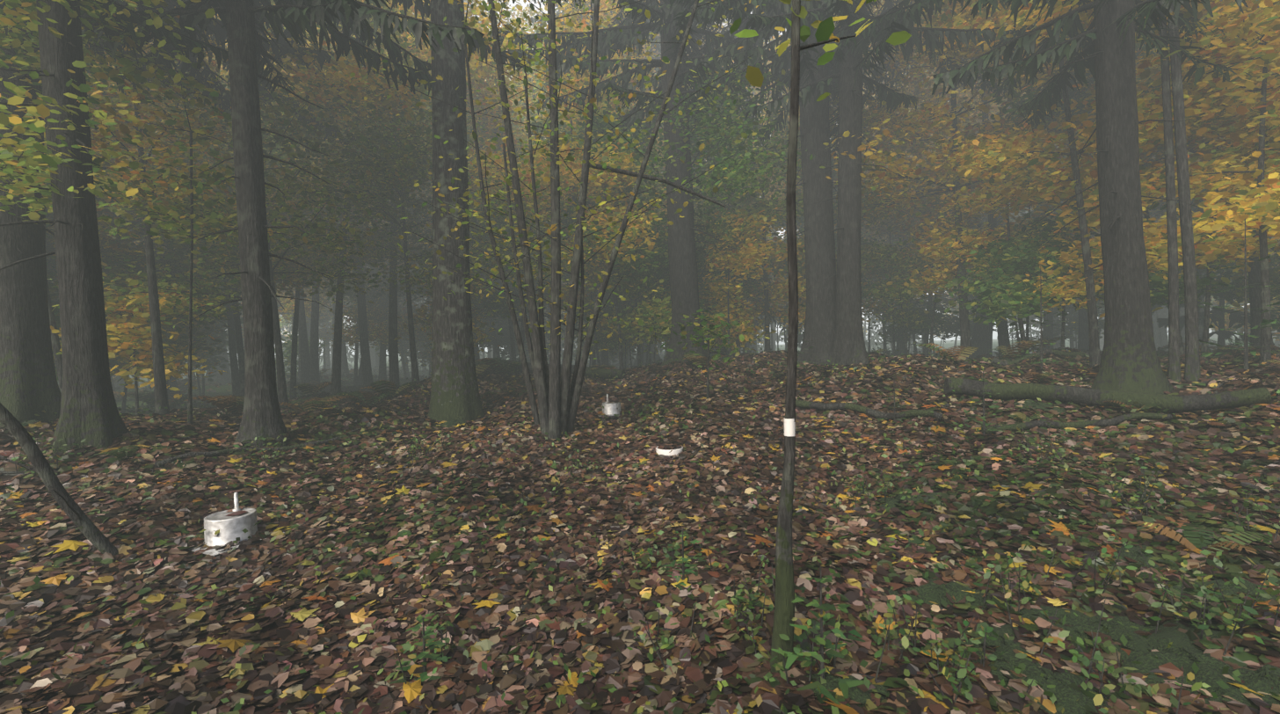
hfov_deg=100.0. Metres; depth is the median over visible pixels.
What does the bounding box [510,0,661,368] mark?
maple tree
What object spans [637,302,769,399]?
tree sapling
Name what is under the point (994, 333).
sky
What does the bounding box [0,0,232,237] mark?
maple tree
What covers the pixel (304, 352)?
maple tree
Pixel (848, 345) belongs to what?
spruce tree
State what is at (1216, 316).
young spruce forest
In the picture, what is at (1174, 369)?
trunk
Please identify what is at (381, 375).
tree sapling
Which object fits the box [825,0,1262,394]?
spruce tree
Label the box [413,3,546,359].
maple tree
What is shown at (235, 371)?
maple tree
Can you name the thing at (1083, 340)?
spruce tree
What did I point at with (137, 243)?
maple tree
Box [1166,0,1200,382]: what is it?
trunk
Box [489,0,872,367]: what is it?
spruce tree
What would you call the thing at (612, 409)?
flux chamber
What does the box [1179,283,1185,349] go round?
maple tree
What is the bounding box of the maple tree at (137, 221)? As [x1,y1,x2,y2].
[43,30,223,247]
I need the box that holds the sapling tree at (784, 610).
[729,0,911,673]
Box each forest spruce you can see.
[109,0,1279,385]
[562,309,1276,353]
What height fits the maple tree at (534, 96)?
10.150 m
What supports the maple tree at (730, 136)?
on the ground
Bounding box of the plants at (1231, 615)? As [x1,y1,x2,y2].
[5,416,1279,713]
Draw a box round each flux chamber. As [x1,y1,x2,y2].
[189,492,285,556]
[597,393,620,416]
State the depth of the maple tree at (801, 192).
12.35 m
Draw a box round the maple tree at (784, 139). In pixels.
[664,89,837,351]
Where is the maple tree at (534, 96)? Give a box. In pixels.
[467,15,565,320]
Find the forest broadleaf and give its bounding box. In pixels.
[113,0,1061,389]
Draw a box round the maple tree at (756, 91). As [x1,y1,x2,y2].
[652,14,867,352]
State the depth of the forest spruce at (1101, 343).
27.67 m
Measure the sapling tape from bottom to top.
0.065 m
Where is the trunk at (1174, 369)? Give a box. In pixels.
[1158,0,1181,382]
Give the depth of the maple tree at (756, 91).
15.71 m
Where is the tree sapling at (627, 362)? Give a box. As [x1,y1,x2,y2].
[612,35,662,368]
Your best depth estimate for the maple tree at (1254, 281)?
7.77 m
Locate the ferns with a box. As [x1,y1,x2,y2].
[93,334,1279,554]
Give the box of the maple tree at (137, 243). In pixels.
[52,27,224,292]
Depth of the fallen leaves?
3.40 m
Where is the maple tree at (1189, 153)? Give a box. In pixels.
[973,14,1261,216]
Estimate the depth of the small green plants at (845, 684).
2.17 m
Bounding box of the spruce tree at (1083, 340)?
[1076,130,1089,350]
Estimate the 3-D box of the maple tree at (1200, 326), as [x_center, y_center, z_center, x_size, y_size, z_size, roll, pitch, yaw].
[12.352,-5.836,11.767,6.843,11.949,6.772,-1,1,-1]
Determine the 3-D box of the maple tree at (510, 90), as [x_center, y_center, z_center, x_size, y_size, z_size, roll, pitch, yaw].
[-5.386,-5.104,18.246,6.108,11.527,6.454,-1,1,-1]
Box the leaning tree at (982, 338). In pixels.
[970,23,1011,357]
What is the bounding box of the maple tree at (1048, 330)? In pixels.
[901,22,1243,349]
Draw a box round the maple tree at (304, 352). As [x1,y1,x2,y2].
[155,37,334,383]
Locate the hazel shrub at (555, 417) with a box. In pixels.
[345,0,765,441]
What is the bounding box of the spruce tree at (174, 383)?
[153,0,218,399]
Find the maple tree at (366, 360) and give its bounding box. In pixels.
[207,9,432,385]
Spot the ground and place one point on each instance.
(223, 389)
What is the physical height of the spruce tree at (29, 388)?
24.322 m
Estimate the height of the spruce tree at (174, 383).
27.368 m
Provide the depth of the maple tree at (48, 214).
7.42 m
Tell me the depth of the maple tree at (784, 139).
10.98 m
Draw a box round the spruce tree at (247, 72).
[80,0,594,446]
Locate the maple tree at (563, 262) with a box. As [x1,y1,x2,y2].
[369,117,626,361]
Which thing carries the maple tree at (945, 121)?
on the ground
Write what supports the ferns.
on the ground
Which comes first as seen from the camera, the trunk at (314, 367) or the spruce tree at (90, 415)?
the spruce tree at (90, 415)
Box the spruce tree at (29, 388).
[0,0,344,425]
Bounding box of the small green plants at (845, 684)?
[389,212,1279,705]
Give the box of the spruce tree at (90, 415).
[0,0,429,453]
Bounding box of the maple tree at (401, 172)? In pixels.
[286,83,509,385]
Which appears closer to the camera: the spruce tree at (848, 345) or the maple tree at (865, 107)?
the spruce tree at (848, 345)
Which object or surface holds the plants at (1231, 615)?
on the ground
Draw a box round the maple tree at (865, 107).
[766,0,931,234]
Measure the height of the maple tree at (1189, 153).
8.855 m
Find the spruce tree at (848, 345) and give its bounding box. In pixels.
[650,0,1040,366]
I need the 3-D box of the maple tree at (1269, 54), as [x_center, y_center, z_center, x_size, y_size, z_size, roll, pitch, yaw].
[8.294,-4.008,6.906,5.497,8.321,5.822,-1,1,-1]
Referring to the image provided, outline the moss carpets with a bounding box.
[0,399,1279,713]
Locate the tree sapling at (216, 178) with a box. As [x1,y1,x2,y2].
[98,24,307,424]
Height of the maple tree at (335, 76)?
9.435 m
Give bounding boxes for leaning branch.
[0,402,118,555]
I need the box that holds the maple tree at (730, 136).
[589,54,825,253]
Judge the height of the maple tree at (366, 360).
11.236 m
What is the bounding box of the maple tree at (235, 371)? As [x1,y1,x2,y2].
[101,65,304,399]
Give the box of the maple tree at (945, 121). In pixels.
[829,0,1059,356]
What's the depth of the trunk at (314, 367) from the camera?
12.27 m
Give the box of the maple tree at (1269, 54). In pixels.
[1087,0,1279,152]
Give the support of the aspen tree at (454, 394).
on the ground
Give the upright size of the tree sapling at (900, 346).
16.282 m
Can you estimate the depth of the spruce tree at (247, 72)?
5.29 m
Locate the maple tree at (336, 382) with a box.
[174,0,500,397]
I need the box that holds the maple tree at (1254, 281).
[967,0,1276,349]
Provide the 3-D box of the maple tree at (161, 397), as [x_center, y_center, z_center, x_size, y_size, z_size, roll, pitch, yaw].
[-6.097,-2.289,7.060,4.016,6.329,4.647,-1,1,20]
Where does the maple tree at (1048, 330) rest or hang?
on the ground
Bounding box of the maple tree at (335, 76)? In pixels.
[206,0,565,388]
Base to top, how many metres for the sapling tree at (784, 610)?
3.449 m
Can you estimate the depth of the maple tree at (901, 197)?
9.64 m
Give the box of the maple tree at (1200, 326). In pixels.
[1198,114,1240,344]
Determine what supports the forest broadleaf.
on the ground
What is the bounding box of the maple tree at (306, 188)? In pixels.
[51,28,409,410]
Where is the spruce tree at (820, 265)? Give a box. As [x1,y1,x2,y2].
[596,0,982,365]
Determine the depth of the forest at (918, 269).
9.12 m
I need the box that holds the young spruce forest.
[57,89,1279,385]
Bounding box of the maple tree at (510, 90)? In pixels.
[412,10,549,356]
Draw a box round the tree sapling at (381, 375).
[378,36,402,381]
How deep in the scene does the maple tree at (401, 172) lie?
8.41 m
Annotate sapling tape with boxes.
[783,417,795,436]
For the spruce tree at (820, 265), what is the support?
on the ground
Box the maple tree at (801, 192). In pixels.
[724,43,932,250]
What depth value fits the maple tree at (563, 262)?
9.80 m
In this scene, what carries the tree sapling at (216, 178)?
on the ground
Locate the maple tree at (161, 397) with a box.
[1,0,312,414]
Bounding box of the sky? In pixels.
[225,0,1250,356]
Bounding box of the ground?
[0,334,1279,713]
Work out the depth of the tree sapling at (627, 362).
14.88 m
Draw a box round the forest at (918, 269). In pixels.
[43,0,1279,414]
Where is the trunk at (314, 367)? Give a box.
[226,22,355,385]
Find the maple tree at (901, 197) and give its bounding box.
[777,0,1170,360]
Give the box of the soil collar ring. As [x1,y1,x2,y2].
[655,446,683,455]
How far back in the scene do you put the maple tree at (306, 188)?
7.24 m
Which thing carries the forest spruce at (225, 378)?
on the ground
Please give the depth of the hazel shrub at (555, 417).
5.34 m
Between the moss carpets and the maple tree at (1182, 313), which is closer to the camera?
the moss carpets
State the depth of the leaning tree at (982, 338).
12.50 m
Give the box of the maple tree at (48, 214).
[44,183,116,222]
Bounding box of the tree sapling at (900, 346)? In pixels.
[833,14,908,354]
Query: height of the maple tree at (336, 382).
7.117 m
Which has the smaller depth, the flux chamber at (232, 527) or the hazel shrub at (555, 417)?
the flux chamber at (232, 527)
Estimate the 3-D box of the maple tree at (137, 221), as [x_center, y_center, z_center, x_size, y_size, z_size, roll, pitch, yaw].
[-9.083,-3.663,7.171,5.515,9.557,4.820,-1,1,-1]
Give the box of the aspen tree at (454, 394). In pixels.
[427,0,484,423]

